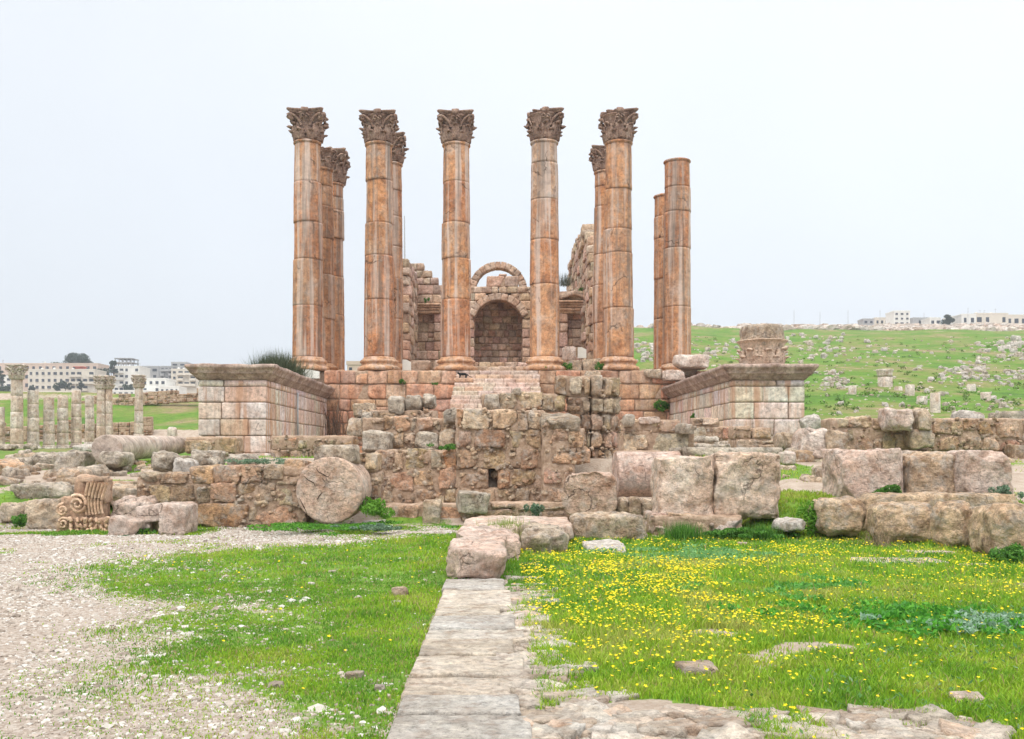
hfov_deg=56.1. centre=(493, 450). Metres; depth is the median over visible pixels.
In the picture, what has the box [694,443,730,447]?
stone block
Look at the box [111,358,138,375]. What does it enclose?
concrete frame
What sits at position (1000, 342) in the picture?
hill rock
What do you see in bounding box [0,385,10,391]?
round tree
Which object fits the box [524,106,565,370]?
temple column
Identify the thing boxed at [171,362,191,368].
house
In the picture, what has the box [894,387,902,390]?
column stump
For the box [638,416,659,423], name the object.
stone block
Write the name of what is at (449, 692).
stone path
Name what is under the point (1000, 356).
hill rock
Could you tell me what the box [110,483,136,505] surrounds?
stone block
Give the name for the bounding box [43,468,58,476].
stone block
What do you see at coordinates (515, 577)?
meadow stone
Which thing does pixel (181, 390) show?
house
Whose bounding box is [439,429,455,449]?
stone block
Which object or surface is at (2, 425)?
colonnade column
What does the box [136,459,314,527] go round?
ruin wall
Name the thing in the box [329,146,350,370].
temple column
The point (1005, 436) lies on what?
ruin wall
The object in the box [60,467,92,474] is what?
field stone
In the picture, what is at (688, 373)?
stone block
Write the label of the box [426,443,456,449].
weed
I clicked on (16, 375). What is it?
colonnade column
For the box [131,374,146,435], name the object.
colonnade column
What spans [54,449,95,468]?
stone block
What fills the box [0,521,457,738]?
gravel
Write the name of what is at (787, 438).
stone block
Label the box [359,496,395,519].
weed
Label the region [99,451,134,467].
stone block
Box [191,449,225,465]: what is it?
stone block
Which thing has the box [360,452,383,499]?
ruin wall
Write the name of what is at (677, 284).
temple column
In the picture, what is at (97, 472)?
field stone
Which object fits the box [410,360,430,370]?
stone block
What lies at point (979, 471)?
cubic block
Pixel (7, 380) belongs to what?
house
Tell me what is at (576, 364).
stone block
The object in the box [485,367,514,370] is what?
stone block
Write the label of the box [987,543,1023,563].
weed
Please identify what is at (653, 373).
stone block
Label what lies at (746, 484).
cubic block
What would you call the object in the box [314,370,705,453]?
temple podium
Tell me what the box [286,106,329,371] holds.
temple column
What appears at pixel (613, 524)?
stone slab block
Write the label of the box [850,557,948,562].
meadow stone
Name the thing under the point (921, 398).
column stump
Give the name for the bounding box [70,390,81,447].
colonnade column
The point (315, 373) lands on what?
marker slab
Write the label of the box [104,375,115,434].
colonnade column
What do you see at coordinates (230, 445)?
ruin wall
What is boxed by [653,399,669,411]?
weed
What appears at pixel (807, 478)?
stone block
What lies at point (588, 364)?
stone block
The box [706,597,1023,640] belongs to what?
weed
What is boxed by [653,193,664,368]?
temple column
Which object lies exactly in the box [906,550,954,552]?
meadow stone
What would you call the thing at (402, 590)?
meadow stone
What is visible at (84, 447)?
stone block
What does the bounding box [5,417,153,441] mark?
retaining wall
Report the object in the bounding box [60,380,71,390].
round tree
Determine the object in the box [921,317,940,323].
house
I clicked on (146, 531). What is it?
weed
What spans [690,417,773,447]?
ruin wall
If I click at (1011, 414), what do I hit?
stone block
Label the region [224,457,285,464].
weed
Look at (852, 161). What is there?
sky
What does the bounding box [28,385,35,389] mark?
round tree
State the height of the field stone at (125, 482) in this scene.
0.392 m
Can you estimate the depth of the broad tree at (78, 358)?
497.05 m
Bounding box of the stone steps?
[450,371,540,409]
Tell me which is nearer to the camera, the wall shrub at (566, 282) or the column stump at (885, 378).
the wall shrub at (566, 282)
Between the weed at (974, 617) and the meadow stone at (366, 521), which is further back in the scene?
the meadow stone at (366, 521)
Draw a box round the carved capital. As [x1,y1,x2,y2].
[736,323,788,363]
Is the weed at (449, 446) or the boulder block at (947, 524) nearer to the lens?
the boulder block at (947, 524)
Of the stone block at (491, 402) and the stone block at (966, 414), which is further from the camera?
the stone block at (966, 414)
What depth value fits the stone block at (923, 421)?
26.24 m
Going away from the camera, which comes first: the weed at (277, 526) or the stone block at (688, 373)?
the weed at (277, 526)
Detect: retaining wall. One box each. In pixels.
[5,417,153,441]
[81,388,197,405]
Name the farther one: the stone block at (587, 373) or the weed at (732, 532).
the stone block at (587, 373)
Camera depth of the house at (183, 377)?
455.00 m
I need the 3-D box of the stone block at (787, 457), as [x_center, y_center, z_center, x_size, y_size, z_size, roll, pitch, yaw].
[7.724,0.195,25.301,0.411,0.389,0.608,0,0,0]
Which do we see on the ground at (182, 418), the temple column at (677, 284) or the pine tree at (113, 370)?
the pine tree at (113, 370)
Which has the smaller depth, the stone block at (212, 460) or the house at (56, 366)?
the stone block at (212, 460)
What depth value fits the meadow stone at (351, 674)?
6.97 m
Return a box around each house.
[0,359,109,390]
[2,375,10,389]
[24,391,71,391]
[28,365,106,392]
[112,390,154,393]
[114,365,149,389]
[142,366,160,377]
[143,378,175,391]
[160,366,170,378]
[160,386,186,393]
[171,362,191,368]
[171,368,200,392]
[346,361,360,369]
[857,318,873,325]
[874,317,885,324]
[885,310,909,323]
[910,317,928,323]
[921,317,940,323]
[950,314,975,324]
[973,309,1007,323]
[1008,315,1023,323]
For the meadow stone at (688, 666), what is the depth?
7.09 m
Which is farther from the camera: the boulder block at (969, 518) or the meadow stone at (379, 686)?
the boulder block at (969, 518)
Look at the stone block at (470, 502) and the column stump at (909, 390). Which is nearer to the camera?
the stone block at (470, 502)
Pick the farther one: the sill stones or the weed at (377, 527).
the sill stones
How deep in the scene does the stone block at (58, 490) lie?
22.19 m
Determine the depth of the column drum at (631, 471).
21.80 m
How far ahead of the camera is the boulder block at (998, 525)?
14.65 m
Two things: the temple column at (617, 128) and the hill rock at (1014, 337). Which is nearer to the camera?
the temple column at (617, 128)
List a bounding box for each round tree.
[0,370,5,385]
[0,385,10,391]
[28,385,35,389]
[52,382,63,390]
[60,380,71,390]
[78,381,83,391]
[97,368,109,375]
[122,384,133,389]
[940,314,954,324]
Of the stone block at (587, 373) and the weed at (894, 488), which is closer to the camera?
the weed at (894, 488)
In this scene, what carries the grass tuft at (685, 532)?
on the ground at (182, 418)
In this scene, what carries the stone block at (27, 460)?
on the ground at (182, 418)
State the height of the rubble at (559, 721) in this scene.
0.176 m
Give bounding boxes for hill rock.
[995,354,1005,357]
[996,340,1003,343]
[998,402,1006,406]
[1010,335,1021,340]
[1012,342,1021,347]
[1014,351,1023,356]
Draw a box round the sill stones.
[474,362,527,370]
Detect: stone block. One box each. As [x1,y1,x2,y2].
[0,444,18,450]
[0,501,26,522]
[6,457,32,465]
[10,481,73,498]
[17,464,41,472]
[18,449,31,453]
[23,443,37,449]
[24,497,61,528]
[32,452,57,463]
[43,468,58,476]
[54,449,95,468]
[72,444,91,451]
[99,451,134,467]
[108,515,145,534]
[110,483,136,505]
[110,495,158,525]
[151,450,179,472]
[173,457,198,471]
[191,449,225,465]
[200,456,223,465]
[226,454,258,464]
[347,417,362,436]
[352,403,375,417]
[361,412,372,422]
[362,429,393,452]
[388,396,405,414]
[405,395,422,410]
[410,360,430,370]
[415,431,439,449]
[422,393,436,409]
[422,499,441,523]
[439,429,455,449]
[444,407,456,424]
[456,490,490,513]
[484,394,499,409]
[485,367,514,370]
[490,470,497,478]
[512,388,520,394]
[539,412,580,431]
[562,346,575,361]
[568,360,581,369]
[582,358,600,370]
[584,371,600,375]
[622,414,634,426]
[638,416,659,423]
[642,369,661,378]
[662,370,684,380]
[672,354,708,369]
[675,423,693,434]
[681,369,696,376]
[694,436,718,443]
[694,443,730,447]
[714,441,727,443]
[771,516,805,532]
[773,432,784,450]
[778,451,795,464]
[780,465,796,470]
[782,432,793,448]
[783,447,799,461]
[791,428,826,457]
[799,414,820,428]
[799,474,816,481]
[811,465,822,477]
[825,430,848,449]
[878,407,913,431]
[902,429,934,448]
[911,408,932,430]
[950,410,984,418]
[988,411,1023,418]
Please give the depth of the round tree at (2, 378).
419.54 m
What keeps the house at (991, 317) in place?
on the ground at (182, 418)
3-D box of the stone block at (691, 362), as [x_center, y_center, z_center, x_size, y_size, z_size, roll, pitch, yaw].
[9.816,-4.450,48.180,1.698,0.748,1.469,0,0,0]
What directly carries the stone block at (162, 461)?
on the ground at (182, 418)
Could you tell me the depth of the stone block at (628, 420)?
29.02 m
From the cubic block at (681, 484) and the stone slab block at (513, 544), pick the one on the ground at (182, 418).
the stone slab block at (513, 544)
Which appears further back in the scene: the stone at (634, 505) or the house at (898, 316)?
the house at (898, 316)
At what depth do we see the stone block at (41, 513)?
20.31 m
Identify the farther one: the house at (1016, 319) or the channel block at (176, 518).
the house at (1016, 319)
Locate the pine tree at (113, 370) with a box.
[109,360,118,375]
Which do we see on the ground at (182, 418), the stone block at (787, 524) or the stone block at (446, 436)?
the stone block at (787, 524)
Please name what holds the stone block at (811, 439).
on the ruin wall at (1005, 436)
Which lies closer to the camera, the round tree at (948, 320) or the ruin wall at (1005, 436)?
the ruin wall at (1005, 436)
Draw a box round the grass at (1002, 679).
[0,455,1023,738]
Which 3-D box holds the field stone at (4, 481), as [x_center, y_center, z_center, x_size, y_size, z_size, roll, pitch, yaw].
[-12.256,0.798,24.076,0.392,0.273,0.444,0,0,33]
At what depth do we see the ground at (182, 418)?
13.53 m
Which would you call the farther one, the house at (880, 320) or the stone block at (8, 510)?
the house at (880, 320)
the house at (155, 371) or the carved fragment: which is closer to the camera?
the carved fragment
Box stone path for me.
[387,578,638,738]
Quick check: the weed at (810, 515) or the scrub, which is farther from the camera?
the scrub
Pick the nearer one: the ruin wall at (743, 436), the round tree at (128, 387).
the ruin wall at (743, 436)
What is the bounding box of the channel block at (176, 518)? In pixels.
[135,501,197,534]
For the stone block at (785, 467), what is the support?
on the ground at (182, 418)
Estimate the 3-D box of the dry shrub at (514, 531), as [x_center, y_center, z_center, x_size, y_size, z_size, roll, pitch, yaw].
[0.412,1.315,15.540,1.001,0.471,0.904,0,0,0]
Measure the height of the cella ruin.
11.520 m
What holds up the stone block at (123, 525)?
on the ground at (182, 418)
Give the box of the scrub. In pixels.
[646,335,1023,415]
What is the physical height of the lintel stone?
0.462 m
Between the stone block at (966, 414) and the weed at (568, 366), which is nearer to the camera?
the stone block at (966, 414)
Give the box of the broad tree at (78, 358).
[61,352,92,362]
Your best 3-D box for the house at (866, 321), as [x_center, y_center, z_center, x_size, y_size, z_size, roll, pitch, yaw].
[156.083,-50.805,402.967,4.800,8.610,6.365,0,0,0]
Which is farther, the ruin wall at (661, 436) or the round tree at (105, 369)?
the round tree at (105, 369)
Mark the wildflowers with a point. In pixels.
(654, 590)
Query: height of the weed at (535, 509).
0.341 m
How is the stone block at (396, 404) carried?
on the ruin wall at (406, 427)
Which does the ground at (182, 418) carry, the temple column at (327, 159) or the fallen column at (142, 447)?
the fallen column at (142, 447)
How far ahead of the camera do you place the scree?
110.02 m
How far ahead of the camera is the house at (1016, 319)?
430.00 m
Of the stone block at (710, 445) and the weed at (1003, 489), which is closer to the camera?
the weed at (1003, 489)
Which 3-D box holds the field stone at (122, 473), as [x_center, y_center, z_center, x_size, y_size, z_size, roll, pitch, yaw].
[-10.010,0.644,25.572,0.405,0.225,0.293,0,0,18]
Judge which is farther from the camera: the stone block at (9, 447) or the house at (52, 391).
the house at (52, 391)
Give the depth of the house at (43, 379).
450.00 m
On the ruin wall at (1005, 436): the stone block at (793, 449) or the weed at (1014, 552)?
the stone block at (793, 449)
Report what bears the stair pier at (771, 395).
on the ground at (182, 418)
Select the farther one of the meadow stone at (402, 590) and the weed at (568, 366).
the weed at (568, 366)
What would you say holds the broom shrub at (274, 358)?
on the stair pier at (254, 406)
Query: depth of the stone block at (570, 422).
23.11 m
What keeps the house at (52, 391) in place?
on the ground at (182, 418)
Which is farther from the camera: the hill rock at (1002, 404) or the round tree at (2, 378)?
the round tree at (2, 378)
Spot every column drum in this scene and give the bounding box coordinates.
[296,457,371,523]
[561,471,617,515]
[611,451,680,496]
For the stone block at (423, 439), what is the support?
on the ruin wall at (406, 427)
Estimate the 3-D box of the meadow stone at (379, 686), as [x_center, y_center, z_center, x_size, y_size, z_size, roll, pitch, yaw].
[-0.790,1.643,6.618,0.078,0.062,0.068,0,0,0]
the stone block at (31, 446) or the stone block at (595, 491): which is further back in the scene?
the stone block at (31, 446)
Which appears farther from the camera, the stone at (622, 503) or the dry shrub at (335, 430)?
the dry shrub at (335, 430)
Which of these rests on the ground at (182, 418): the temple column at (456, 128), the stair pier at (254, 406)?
the stair pier at (254, 406)
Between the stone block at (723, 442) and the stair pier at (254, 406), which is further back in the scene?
the stair pier at (254, 406)
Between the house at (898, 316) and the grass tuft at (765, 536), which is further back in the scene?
the house at (898, 316)
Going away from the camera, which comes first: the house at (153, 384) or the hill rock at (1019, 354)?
the hill rock at (1019, 354)
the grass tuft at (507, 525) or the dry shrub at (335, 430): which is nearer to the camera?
the grass tuft at (507, 525)
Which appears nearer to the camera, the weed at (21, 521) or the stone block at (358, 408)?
the weed at (21, 521)
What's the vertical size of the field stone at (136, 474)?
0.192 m
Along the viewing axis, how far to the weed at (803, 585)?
11.33 m
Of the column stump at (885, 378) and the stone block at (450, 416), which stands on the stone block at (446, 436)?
the stone block at (450, 416)
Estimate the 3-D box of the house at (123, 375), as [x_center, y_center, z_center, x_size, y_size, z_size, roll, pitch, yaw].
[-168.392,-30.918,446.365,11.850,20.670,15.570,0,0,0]
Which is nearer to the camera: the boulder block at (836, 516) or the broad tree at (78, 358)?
the boulder block at (836, 516)
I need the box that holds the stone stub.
[167,427,177,435]
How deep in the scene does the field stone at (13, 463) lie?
27.02 m
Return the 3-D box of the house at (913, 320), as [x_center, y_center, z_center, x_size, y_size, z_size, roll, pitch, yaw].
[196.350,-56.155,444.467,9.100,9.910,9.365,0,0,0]
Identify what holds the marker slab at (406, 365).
on the temple podium
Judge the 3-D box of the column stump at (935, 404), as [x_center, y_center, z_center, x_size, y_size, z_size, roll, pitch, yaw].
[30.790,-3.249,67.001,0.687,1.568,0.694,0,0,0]
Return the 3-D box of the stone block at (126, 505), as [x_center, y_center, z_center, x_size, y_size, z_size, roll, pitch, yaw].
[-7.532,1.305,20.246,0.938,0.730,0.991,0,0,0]
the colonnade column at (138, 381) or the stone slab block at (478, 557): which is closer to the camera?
the stone slab block at (478, 557)
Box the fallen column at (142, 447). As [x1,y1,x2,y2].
[91,435,185,462]
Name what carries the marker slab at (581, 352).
on the temple podium
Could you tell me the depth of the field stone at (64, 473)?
24.15 m
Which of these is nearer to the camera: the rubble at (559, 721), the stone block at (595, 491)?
the rubble at (559, 721)
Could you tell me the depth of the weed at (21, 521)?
19.93 m
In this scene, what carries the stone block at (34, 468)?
on the ground at (182, 418)
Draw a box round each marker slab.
[303,370,319,378]
[402,360,410,370]
[578,347,585,357]
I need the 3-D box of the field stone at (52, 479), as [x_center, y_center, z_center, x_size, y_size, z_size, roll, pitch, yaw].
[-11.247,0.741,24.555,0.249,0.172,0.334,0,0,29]
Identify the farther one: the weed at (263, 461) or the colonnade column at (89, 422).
the colonnade column at (89, 422)
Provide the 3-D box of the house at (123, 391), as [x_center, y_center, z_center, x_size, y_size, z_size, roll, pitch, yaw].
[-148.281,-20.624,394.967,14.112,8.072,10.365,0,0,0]
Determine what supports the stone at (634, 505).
on the ground at (182, 418)
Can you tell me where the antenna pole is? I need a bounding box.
[404,216,404,258]
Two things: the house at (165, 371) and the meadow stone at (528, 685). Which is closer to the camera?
the meadow stone at (528, 685)
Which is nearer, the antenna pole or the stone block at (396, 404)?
the stone block at (396, 404)
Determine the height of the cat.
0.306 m
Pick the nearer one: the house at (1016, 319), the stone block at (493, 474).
the stone block at (493, 474)
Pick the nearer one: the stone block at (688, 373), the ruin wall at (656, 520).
the ruin wall at (656, 520)
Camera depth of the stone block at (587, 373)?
47.74 m
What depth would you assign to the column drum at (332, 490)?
20.00 m
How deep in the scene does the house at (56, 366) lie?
478.00 m
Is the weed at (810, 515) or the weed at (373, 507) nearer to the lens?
the weed at (810, 515)
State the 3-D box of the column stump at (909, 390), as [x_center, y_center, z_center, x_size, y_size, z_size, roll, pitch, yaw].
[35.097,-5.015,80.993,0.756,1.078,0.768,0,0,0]
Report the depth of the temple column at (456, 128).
48.37 m
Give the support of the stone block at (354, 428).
on the ruin wall at (406, 427)
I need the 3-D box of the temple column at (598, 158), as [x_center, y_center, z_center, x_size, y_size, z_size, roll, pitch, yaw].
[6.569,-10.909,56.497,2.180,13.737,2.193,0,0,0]
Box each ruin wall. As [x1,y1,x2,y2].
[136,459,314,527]
[183,436,243,459]
[267,435,358,457]
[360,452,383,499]
[361,409,455,451]
[375,375,621,503]
[383,501,569,520]
[617,419,693,451]
[643,510,746,535]
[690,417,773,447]
[795,416,1023,461]
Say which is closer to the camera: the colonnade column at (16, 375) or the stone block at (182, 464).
the stone block at (182, 464)
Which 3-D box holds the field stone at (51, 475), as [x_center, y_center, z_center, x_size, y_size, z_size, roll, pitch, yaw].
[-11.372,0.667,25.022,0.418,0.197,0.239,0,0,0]
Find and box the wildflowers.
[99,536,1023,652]
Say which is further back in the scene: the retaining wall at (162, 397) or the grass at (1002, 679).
the retaining wall at (162, 397)
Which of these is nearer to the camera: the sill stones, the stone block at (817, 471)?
the stone block at (817, 471)
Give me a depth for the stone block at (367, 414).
27.45 m
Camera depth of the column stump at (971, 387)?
87.18 m
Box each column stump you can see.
[848,385,856,394]
[876,369,893,386]
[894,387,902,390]
[905,385,914,395]
[916,396,927,404]
[930,393,940,412]
[966,384,975,390]
[980,392,990,399]
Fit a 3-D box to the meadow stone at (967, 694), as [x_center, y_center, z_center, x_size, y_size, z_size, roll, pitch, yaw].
[3.111,1.638,6.306,0.227,0.085,0.183,0,0,6]
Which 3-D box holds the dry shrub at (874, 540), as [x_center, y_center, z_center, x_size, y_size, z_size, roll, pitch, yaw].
[6.726,1.426,16.682,1.187,0.448,1.011,0,0,0]
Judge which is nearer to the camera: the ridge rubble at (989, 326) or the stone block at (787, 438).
the stone block at (787, 438)
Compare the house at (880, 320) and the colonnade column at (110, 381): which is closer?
the colonnade column at (110, 381)
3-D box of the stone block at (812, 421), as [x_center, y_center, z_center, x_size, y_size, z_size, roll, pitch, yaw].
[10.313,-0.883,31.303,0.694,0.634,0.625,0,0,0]
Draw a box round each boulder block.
[807,495,865,536]
[865,501,931,542]
[930,500,970,547]
[965,506,978,546]
[969,502,1023,554]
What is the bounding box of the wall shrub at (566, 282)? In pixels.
[559,271,575,287]
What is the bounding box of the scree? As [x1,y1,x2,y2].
[635,335,1023,416]
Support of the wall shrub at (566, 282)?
on the cella ruin
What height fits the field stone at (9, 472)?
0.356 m
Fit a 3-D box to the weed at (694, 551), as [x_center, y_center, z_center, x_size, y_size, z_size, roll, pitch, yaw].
[2.568,1.600,14.552,4.611,0.146,2.714,0,0,-23]
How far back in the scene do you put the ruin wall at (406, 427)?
25.73 m
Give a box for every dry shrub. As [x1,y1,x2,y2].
[320,389,352,434]
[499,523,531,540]
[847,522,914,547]
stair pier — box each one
[184,363,333,455]
[661,363,818,443]
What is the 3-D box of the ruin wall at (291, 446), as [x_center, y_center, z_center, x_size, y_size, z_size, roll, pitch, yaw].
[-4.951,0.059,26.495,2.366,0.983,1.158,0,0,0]
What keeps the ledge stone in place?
on the stone steps
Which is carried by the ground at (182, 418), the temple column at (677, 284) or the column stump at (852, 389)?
the column stump at (852, 389)
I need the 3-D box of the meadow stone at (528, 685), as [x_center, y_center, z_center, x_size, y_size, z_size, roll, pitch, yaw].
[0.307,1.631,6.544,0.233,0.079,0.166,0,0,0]
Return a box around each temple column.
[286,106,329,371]
[320,146,338,370]
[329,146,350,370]
[357,108,400,370]
[392,132,408,370]
[434,108,477,370]
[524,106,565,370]
[588,145,605,358]
[598,107,639,370]
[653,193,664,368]
[659,157,690,370]
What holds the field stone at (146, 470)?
on the ground at (182, 418)
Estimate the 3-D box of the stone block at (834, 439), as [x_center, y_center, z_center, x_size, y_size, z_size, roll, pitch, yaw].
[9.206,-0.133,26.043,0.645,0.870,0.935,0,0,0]
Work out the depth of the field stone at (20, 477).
24.74 m
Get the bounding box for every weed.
[11,513,27,527]
[41,529,107,535]
[135,528,158,534]
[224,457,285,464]
[246,520,456,535]
[330,523,402,531]
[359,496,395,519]
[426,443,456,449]
[523,502,544,515]
[562,362,572,369]
[579,542,818,565]
[582,572,958,601]
[594,362,603,369]
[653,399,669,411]
[704,527,800,538]
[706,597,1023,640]
[796,498,826,536]
[860,607,1023,635]
[872,484,901,492]
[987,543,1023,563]
[988,484,1023,498]
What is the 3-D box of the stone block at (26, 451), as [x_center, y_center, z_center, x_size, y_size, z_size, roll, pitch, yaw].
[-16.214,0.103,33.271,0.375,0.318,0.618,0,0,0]
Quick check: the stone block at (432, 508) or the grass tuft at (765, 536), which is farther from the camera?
the stone block at (432, 508)
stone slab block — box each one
[446,535,507,578]
[456,524,520,560]
[463,515,573,539]
[519,521,568,553]
[569,511,647,540]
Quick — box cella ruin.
[403,224,593,370]
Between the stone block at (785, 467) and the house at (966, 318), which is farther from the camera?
the house at (966, 318)
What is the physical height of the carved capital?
1.573 m
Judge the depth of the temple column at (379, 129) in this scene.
48.37 m
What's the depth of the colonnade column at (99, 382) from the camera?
75.72 m
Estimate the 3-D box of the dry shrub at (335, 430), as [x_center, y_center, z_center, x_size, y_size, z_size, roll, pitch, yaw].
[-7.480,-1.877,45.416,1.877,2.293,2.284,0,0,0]
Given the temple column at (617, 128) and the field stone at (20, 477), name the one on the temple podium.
the temple column at (617, 128)
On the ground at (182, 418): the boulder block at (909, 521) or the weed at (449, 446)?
the boulder block at (909, 521)
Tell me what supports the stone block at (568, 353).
on the temple podium
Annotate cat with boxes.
[457,372,470,377]
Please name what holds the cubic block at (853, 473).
on the ground at (182, 418)
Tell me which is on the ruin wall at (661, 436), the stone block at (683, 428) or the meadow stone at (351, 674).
the stone block at (683, 428)
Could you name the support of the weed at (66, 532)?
on the ground at (182, 418)
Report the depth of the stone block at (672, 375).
47.34 m
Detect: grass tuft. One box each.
[476,515,529,532]
[652,520,712,540]
[742,522,784,539]
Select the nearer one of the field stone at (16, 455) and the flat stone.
the flat stone
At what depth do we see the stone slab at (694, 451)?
26.02 m
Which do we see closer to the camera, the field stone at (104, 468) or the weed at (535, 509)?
the weed at (535, 509)
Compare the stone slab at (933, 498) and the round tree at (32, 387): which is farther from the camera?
the round tree at (32, 387)
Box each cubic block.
[650,455,713,514]
[709,451,780,518]
[820,448,903,497]
[902,450,955,492]
[947,450,1013,493]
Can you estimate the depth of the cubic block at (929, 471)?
19.72 m
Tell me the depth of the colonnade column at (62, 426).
70.68 m
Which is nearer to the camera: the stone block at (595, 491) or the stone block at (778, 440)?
the stone block at (595, 491)
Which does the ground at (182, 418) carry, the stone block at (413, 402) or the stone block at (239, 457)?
the stone block at (239, 457)
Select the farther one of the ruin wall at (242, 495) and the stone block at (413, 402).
the stone block at (413, 402)
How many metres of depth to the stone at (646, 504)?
20.38 m
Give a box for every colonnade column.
[0,407,4,443]
[5,364,28,448]
[27,390,41,448]
[41,397,56,448]
[56,396,69,448]
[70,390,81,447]
[84,396,94,443]
[93,375,105,437]
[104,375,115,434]
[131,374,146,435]
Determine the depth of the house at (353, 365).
159.94 m
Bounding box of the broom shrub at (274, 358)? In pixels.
[235,345,316,377]
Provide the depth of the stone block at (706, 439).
32.57 m
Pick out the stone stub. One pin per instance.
(171, 431)
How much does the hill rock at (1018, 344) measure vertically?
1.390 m
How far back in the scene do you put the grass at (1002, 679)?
8.76 m
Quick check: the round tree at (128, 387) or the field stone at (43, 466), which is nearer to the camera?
the field stone at (43, 466)
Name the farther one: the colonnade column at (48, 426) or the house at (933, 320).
the house at (933, 320)
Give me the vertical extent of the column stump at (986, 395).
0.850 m
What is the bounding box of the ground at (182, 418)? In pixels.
[0,326,1023,738]
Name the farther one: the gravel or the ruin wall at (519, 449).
the ruin wall at (519, 449)
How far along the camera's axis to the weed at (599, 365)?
48.30 m
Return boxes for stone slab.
[668,446,782,455]
[856,491,1018,531]
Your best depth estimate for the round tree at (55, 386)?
437.15 m
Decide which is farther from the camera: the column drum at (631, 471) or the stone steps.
the stone steps
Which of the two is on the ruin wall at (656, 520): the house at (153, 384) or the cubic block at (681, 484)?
the cubic block at (681, 484)
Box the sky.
[0,0,1023,389]
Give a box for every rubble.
[489,585,1018,738]
[636,322,1023,330]
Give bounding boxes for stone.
[0,458,24,470]
[0,477,17,485]
[1,468,30,477]
[13,475,24,478]
[14,452,38,457]
[35,463,53,469]
[46,477,55,481]
[49,473,56,477]
[55,477,75,484]
[56,468,88,478]
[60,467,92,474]
[77,466,102,476]
[86,464,109,472]
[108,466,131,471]
[109,471,126,475]
[113,481,132,483]
[130,471,141,476]
[133,461,144,464]
[141,469,158,471]
[314,444,359,463]
[345,670,363,678]
[363,520,385,522]
[374,684,384,690]
[391,586,408,596]
[454,378,472,382]
[504,576,542,579]
[524,682,553,688]
[582,539,626,552]
[615,496,628,512]
[627,496,641,514]
[641,498,652,515]
[674,659,718,675]
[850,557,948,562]
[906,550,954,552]
[949,691,983,705]
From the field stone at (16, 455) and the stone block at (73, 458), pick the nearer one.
the stone block at (73, 458)
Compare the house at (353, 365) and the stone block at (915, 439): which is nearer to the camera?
the stone block at (915, 439)
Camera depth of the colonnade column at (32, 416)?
68.68 m
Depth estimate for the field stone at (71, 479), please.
23.14 m
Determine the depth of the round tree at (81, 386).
439.71 m
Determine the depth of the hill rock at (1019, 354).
135.67 m
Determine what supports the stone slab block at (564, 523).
on the ground at (182, 418)
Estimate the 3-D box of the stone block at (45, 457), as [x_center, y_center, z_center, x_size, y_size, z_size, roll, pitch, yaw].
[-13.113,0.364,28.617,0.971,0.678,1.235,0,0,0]
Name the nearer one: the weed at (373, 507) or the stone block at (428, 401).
the weed at (373, 507)
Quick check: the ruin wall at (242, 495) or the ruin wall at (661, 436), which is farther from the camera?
the ruin wall at (661, 436)
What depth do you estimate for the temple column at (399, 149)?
52.20 m
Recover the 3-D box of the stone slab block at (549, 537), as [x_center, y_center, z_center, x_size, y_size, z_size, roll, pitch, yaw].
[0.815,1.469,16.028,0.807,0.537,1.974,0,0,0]
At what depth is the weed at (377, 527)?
18.78 m
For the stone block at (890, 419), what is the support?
on the ruin wall at (1005, 436)
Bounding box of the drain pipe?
[297,393,298,434]
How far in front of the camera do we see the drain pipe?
40.39 m
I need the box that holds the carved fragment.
[56,474,112,531]
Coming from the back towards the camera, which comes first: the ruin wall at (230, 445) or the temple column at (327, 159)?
the temple column at (327, 159)
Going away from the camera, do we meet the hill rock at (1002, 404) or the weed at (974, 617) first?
the weed at (974, 617)
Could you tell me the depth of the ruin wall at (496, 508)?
21.46 m
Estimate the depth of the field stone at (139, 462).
29.30 m
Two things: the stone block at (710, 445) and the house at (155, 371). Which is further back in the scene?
the house at (155, 371)

